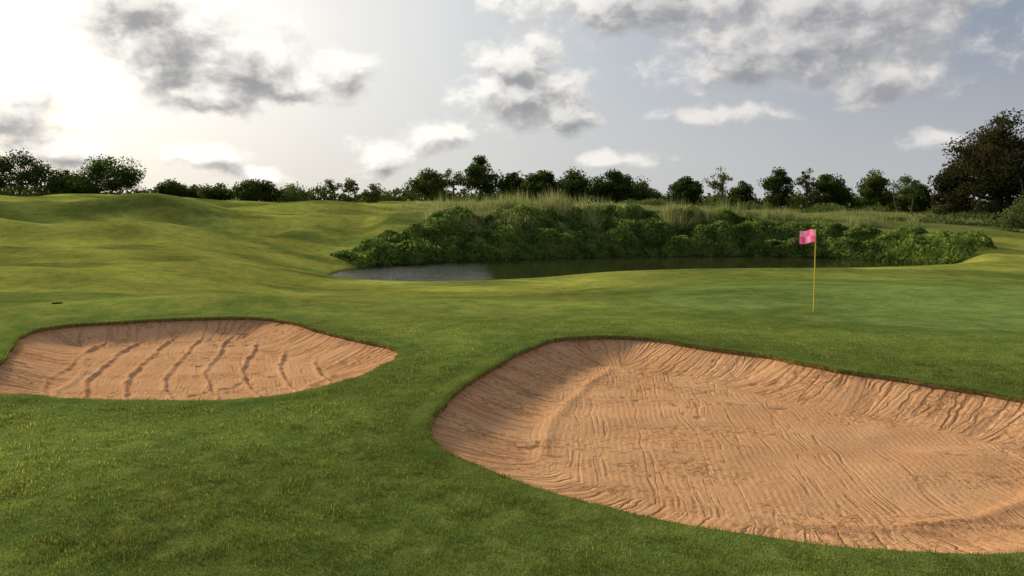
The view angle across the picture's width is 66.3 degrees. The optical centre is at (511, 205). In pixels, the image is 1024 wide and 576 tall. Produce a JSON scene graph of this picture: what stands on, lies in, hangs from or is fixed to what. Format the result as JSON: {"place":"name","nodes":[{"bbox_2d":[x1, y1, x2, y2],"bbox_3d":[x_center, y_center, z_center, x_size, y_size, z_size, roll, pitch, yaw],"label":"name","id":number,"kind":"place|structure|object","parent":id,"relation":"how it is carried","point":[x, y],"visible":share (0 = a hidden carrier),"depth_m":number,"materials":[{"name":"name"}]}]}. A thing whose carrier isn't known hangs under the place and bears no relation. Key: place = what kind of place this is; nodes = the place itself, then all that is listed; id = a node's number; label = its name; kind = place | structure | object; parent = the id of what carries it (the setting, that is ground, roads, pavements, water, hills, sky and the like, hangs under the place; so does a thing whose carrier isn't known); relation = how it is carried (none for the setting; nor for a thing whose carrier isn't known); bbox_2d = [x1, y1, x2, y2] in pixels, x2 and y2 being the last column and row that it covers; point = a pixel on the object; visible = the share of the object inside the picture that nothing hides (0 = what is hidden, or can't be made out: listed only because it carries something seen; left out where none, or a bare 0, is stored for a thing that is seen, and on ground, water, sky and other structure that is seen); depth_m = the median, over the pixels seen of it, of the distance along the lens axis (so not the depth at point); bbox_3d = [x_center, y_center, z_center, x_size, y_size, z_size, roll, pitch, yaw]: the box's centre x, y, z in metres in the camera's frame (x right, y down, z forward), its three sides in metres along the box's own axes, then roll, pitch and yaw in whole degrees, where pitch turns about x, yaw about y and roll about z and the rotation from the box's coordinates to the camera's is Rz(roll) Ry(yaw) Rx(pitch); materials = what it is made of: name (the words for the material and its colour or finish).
{"place":"outdoors","nodes":[
{"label":"outdoors","id":0,"kind":"place"},
{"bbox_2d":[0,193,1023,575],"bbox_3d":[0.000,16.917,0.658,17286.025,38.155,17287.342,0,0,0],"label":"ground","id":1,"kind":"structure","parent":0,"point":[108,257],"depth_m":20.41,"materials":[{"name":"green plant"}]},
{"bbox_2d":[0,148,61,194],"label":"broadleaf tree","id":2,"kind":"object","parent":1,"relation":"on","point":[34,175],"visible":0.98,"depth_m":119.49,"materials":[{"name":"green plant"}]},
{"bbox_2d":[43,169,80,194],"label":"broadleaf tree","id":3,"kind":"object","parent":1,"relation":"on","point":[56,184],"visible":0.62,"depth_m":120.60,"materials":[{"name":"green plant"}]},
{"bbox_2d":[64,175,98,193],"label":"bush","id":4,"kind":"object","parent":1,"relation":"on","point":[68,184],"visible":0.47,"depth_m":117.89,"materials":[{"name":"green plant"}]},
{"bbox_2d":[71,154,146,194],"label":"broadleaf tree","id":5,"kind":"object","parent":1,"relation":"on","point":[125,177],"visible":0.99,"depth_m":116.42,"materials":[{"name":"green plant"}]},
{"bbox_2d":[150,178,191,197],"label":"bush","id":6,"kind":"object","parent":1,"relation":"on","point":[169,187],"visible":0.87,"depth_m":120.38,"materials":[{"name":"green plant"}]},
{"bbox_2d":[179,184,207,198],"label":"bush","id":7,"kind":"object","parent":1,"relation":"on","point":[193,190],"visible":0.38,"depth_m":122.81,"materials":[{"name":"green plant"}]},
{"bbox_2d":[0,178,394,202],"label":"shrub belt","id":8,"kind":"object","parent":1,"relation":"on","point":[42,194],"visible":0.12,"depth_m":119.45,"materials":[{"name":"green plant"}]},
{"bbox_2d":[0,320,397,400],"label":"sand bunker","id":9,"kind":"object","parent":1,"relation":"on","point":[207,359],"visible":0.75,"depth_m":16.88},
{"bbox_2d":[0,315,416,406],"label":"turf edge","id":10,"kind":"object","parent":1,"relation":"on","point":[6,341],"visible":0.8,"depth_m":15.34,"materials":[{"name":"plant"}]},
{"bbox_2d":[196,182,236,199],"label":"bush","id":11,"kind":"object","parent":1,"relation":"on","point":[219,192],"visible":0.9,"depth_m":119.25,"materials":[{"name":"green plant"}]},
{"bbox_2d":[227,178,284,201],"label":"tree","id":12,"kind":"object","parent":1,"relation":"on","point":[252,190],"visible":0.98,"depth_m":117.68,"materials":[{"name":"green plant"}]},
{"bbox_2d":[273,184,300,200],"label":"bush","id":13,"kind":"object","parent":1,"relation":"on","point":[280,193],"visible":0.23,"depth_m":120.40,"materials":[{"name":"green plant"}]},
{"bbox_2d":[277,182,314,201],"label":"bush","id":14,"kind":"object","parent":1,"relation":"on","point":[292,192],"visible":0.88,"depth_m":115.52,"materials":[{"name":"green plant"}]},
{"bbox_2d":[316,179,343,199],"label":"young tree","id":15,"kind":"object","parent":1,"relation":"on","point":[332,187],"visible":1,"depth_m":119.77,"materials":[{"name":"green plant"}]},
{"bbox_2d":[342,178,359,200],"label":"young tree","id":16,"kind":"object","parent":1,"relation":"on","point":[351,186],"visible":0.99,"depth_m":121.64,"materials":[{"name":"green plant"}]},
{"bbox_2d":[361,183,382,202],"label":"bush","id":17,"kind":"object","parent":1,"relation":"on","point":[376,198],"visible":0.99,"depth_m":115.51,"materials":[{"name":"green plant"}]},
{"bbox_2d":[402,167,450,200],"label":"broadleaf tree","id":18,"kind":"object","parent":1,"relation":"on","point":[427,181],"visible":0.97,"depth_m":118.77,"materials":[{"name":"green plant"}]},
{"bbox_2d":[441,168,463,201],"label":"young tree","id":19,"kind":"object","parent":1,"relation":"on","point":[453,182],"visible":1,"depth_m":117.65,"materials":[{"name":"green plant"}]},
{"bbox_2d":[458,155,502,201],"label":"broadleaf tree","id":20,"kind":"object","parent":1,"relation":"on","point":[476,177],"visible":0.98,"depth_m":118.64,"materials":[{"name":"green plant"}]},
{"bbox_2d":[0,184,1019,211],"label":"distant treeline","id":21,"kind":"object","parent":1,"relation":"on","point":[344,197],"visible":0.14,"depth_m":188.87,"materials":[{"name":"green plant"}]},
{"bbox_2d":[497,172,524,198],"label":"broadleaf tree","id":22,"kind":"object","parent":1,"relation":"on","point":[515,179],"visible":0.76,"depth_m":121.05,"materials":[{"name":"green plant"}]},
{"bbox_2d":[520,170,561,199],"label":"broadleaf tree","id":23,"kind":"object","parent":1,"relation":"on","point":[539,181],"visible":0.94,"depth_m":117.67,"materials":[{"name":"green plant"}]},
{"bbox_2d":[557,166,592,201],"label":"broadleaf tree","id":24,"kind":"object","parent":1,"relation":"on","point":[574,183],"visible":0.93,"depth_m":119.56,"materials":[{"name":"green plant"}]},
{"bbox_2d":[588,168,640,202],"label":"broadleaf tree","id":25,"kind":"object","parent":1,"relation":"on","point":[618,186],"visible":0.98,"depth_m":116.80,"materials":[{"name":"green plant"}]},
{"bbox_2d":[627,176,663,200],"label":"bush","id":26,"kind":"object","parent":1,"relation":"on","point":[643,195],"visible":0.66,"depth_m":119.83,"materials":[{"name":"green plant"}]},
{"bbox_2d":[329,203,996,267],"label":"creeper bank","id":27,"kind":"structure","parent":1,"relation":"on","point":[382,241],"depth_m":64.07,"materials":[{"name":"green plant"}]},
{"bbox_2d":[373,200,994,226],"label":"long grass","id":28,"kind":"structure","parent":1,"relation":"on","point":[404,205],"depth_m":95.33,"materials":[{"name":"green plant"}]},
{"bbox_2d":[665,176,704,204],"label":"broadleaf tree","id":29,"kind":"object","parent":1,"relation":"on","point":[691,191],"visible":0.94,"depth_m":118.03,"materials":[{"name":"green plant"}]},
{"bbox_2d":[381,170,1018,215],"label":"shrub belt","id":30,"kind":"object","parent":1,"relation":"on","point":[792,202],"visible":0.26,"depth_m":121.91,"materials":[{"name":"green plant"}]},
{"bbox_2d":[404,334,1023,571],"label":"turf edge","id":31,"kind":"object","parent":1,"relation":"on","point":[726,538],"visible":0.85,"depth_m":8.18,"materials":[{"name":"plant"}]},
{"bbox_2d":[702,165,732,203],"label":"young tree","id":32,"kind":"object","parent":1,"relation":"on","point":[716,186],"visible":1,"depth_m":117.65,"materials":[{"name":"green plant"}]},
{"bbox_2d":[431,339,1023,553],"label":"sand bunker","id":33,"kind":"object","parent":1,"relation":"on","point":[727,442],"visible":0.9,"depth_m":11.15},
{"bbox_2d":[726,180,756,208],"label":"bush","id":34,"kind":"object","parent":1,"relation":"on","point":[743,191],"visible":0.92,"depth_m":120.03,"materials":[{"name":"green plant"}]},
{"bbox_2d":[756,166,795,209],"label":"broadleaf tree","id":35,"kind":"object","parent":1,"relation":"on","point":[774,184],"visible":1,"depth_m":119.15,"materials":[{"name":"green plant"}]},
{"bbox_2d":[592,197,990,220],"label":"shrub belt","id":36,"kind":"object","parent":1,"relation":"on","point":[815,209],"visible":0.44,"depth_m":105.61,"materials":[{"name":"green plant"}]},
{"bbox_2d":[796,167,817,209],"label":"young tree","id":37,"kind":"object","parent":1,"relation":"on","point":[805,180],"visible":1,"depth_m":115.70,"materials":[{"name":"green plant"}]},
{"bbox_2d":[800,229,815,311],"bbox_3d":[8.498,1.902,22.500,0.496,2.510,0.108,2,0,0],"label":"golf flag","id":38,"kind":"object","parent":1,"relation":"on","point":[807,236],"visible":0.95,"depth_m":22.49,"materials":[{"name":"pink fabric"}]},
{"bbox_2d":[803,173,853,211],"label":"broadleaf tree","id":39,"kind":"object","parent":1,"relation":"on","point":[831,188],"visible":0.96,"depth_m":117.40,"materials":[{"name":"green plant"}]},
{"bbox_2d":[829,187,856,208],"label":"bush","id":40,"kind":"object","parent":1,"relation":"on","point":[853,200],"visible":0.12,"depth_m":121.38,"materials":[{"name":"green plant"}]},
{"bbox_2d":[855,168,897,208],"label":"broadleaf tree","id":41,"kind":"object","parent":1,"relation":"on","point":[873,185],"visible":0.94,"depth_m":118.06,"materials":[{"name":"green plant"}]},
{"bbox_2d":[889,174,923,213],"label":"young tree","id":42,"kind":"object","parent":1,"relation":"on","point":[903,179],"visible":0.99,"depth_m":99.63,"materials":[{"name":"green plant"}]},
{"bbox_2d":[897,178,942,211],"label":"broadleaf tree","id":43,"kind":"object","parent":1,"relation":"on","point":[923,200],"visible":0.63,"depth_m":119.62,"materials":[{"name":"green plant"}]},
{"bbox_2d":[872,210,1022,228],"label":"shrub belt","id":44,"kind":"object","parent":1,"relation":"on","point":[946,218],"visible":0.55,"depth_m":76.99,"materials":[{"name":"green plant"}]},
{"bbox_2d":[927,161,979,220],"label":"broadleaf tree","id":45,"kind":"object","parent":1,"relation":"on","point":[951,207],"visible":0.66,"depth_m":81.80,"materials":[{"name":"green plant"}]},
{"bbox_2d":[936,193,978,212],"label":"broadleaf tree","id":46,"kind":"object","parent":1,"relation":"on","point":[970,209],"visible":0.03,"depth_m":114.87,"materials":[{"name":"green plant"}]},
{"bbox_2d":[935,108,1023,227],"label":"spreading tree","id":47,"kind":"object","parent":1,"relation":"on","point":[991,161],"visible":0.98,"depth_m":78.36,"materials":[{"name":"green plant"}]},
{"bbox_2d":[994,196,1023,231],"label":"bush","id":48,"kind":"object","parent":1,"relation":"on","point":[1015,219],"visible":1,"depth_m":70.01,"materials":[{"name":"green plant"}]},
{"bbox_2d":[1013,175,1023,209],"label":"broadleaf tree","id":49,"kind":"object","parent":1,"relation":"on","point":[1022,191],"visible":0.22,"depth_m":74.74,"materials":[{"name":"green plant"}]},
{"bbox_2d":[0,0,1023,206],"label":"sky","id":50,"kind":"structure","parent":0,"point":[308,93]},
{"bbox_2d":[331,256,922,280],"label":"pond water","id":51,"kind":"structure","parent":0,"point":[504,269],"depth_m":54.11,"materials":[{"name":"grey liquid"}]},
{"bbox_2d":[418,185,924,237],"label":"long grass","id":52,"kind":"structure","parent":0,"point":[560,205],"depth_m":70.89,"materials":[{"name":"green plant"}]}
]}

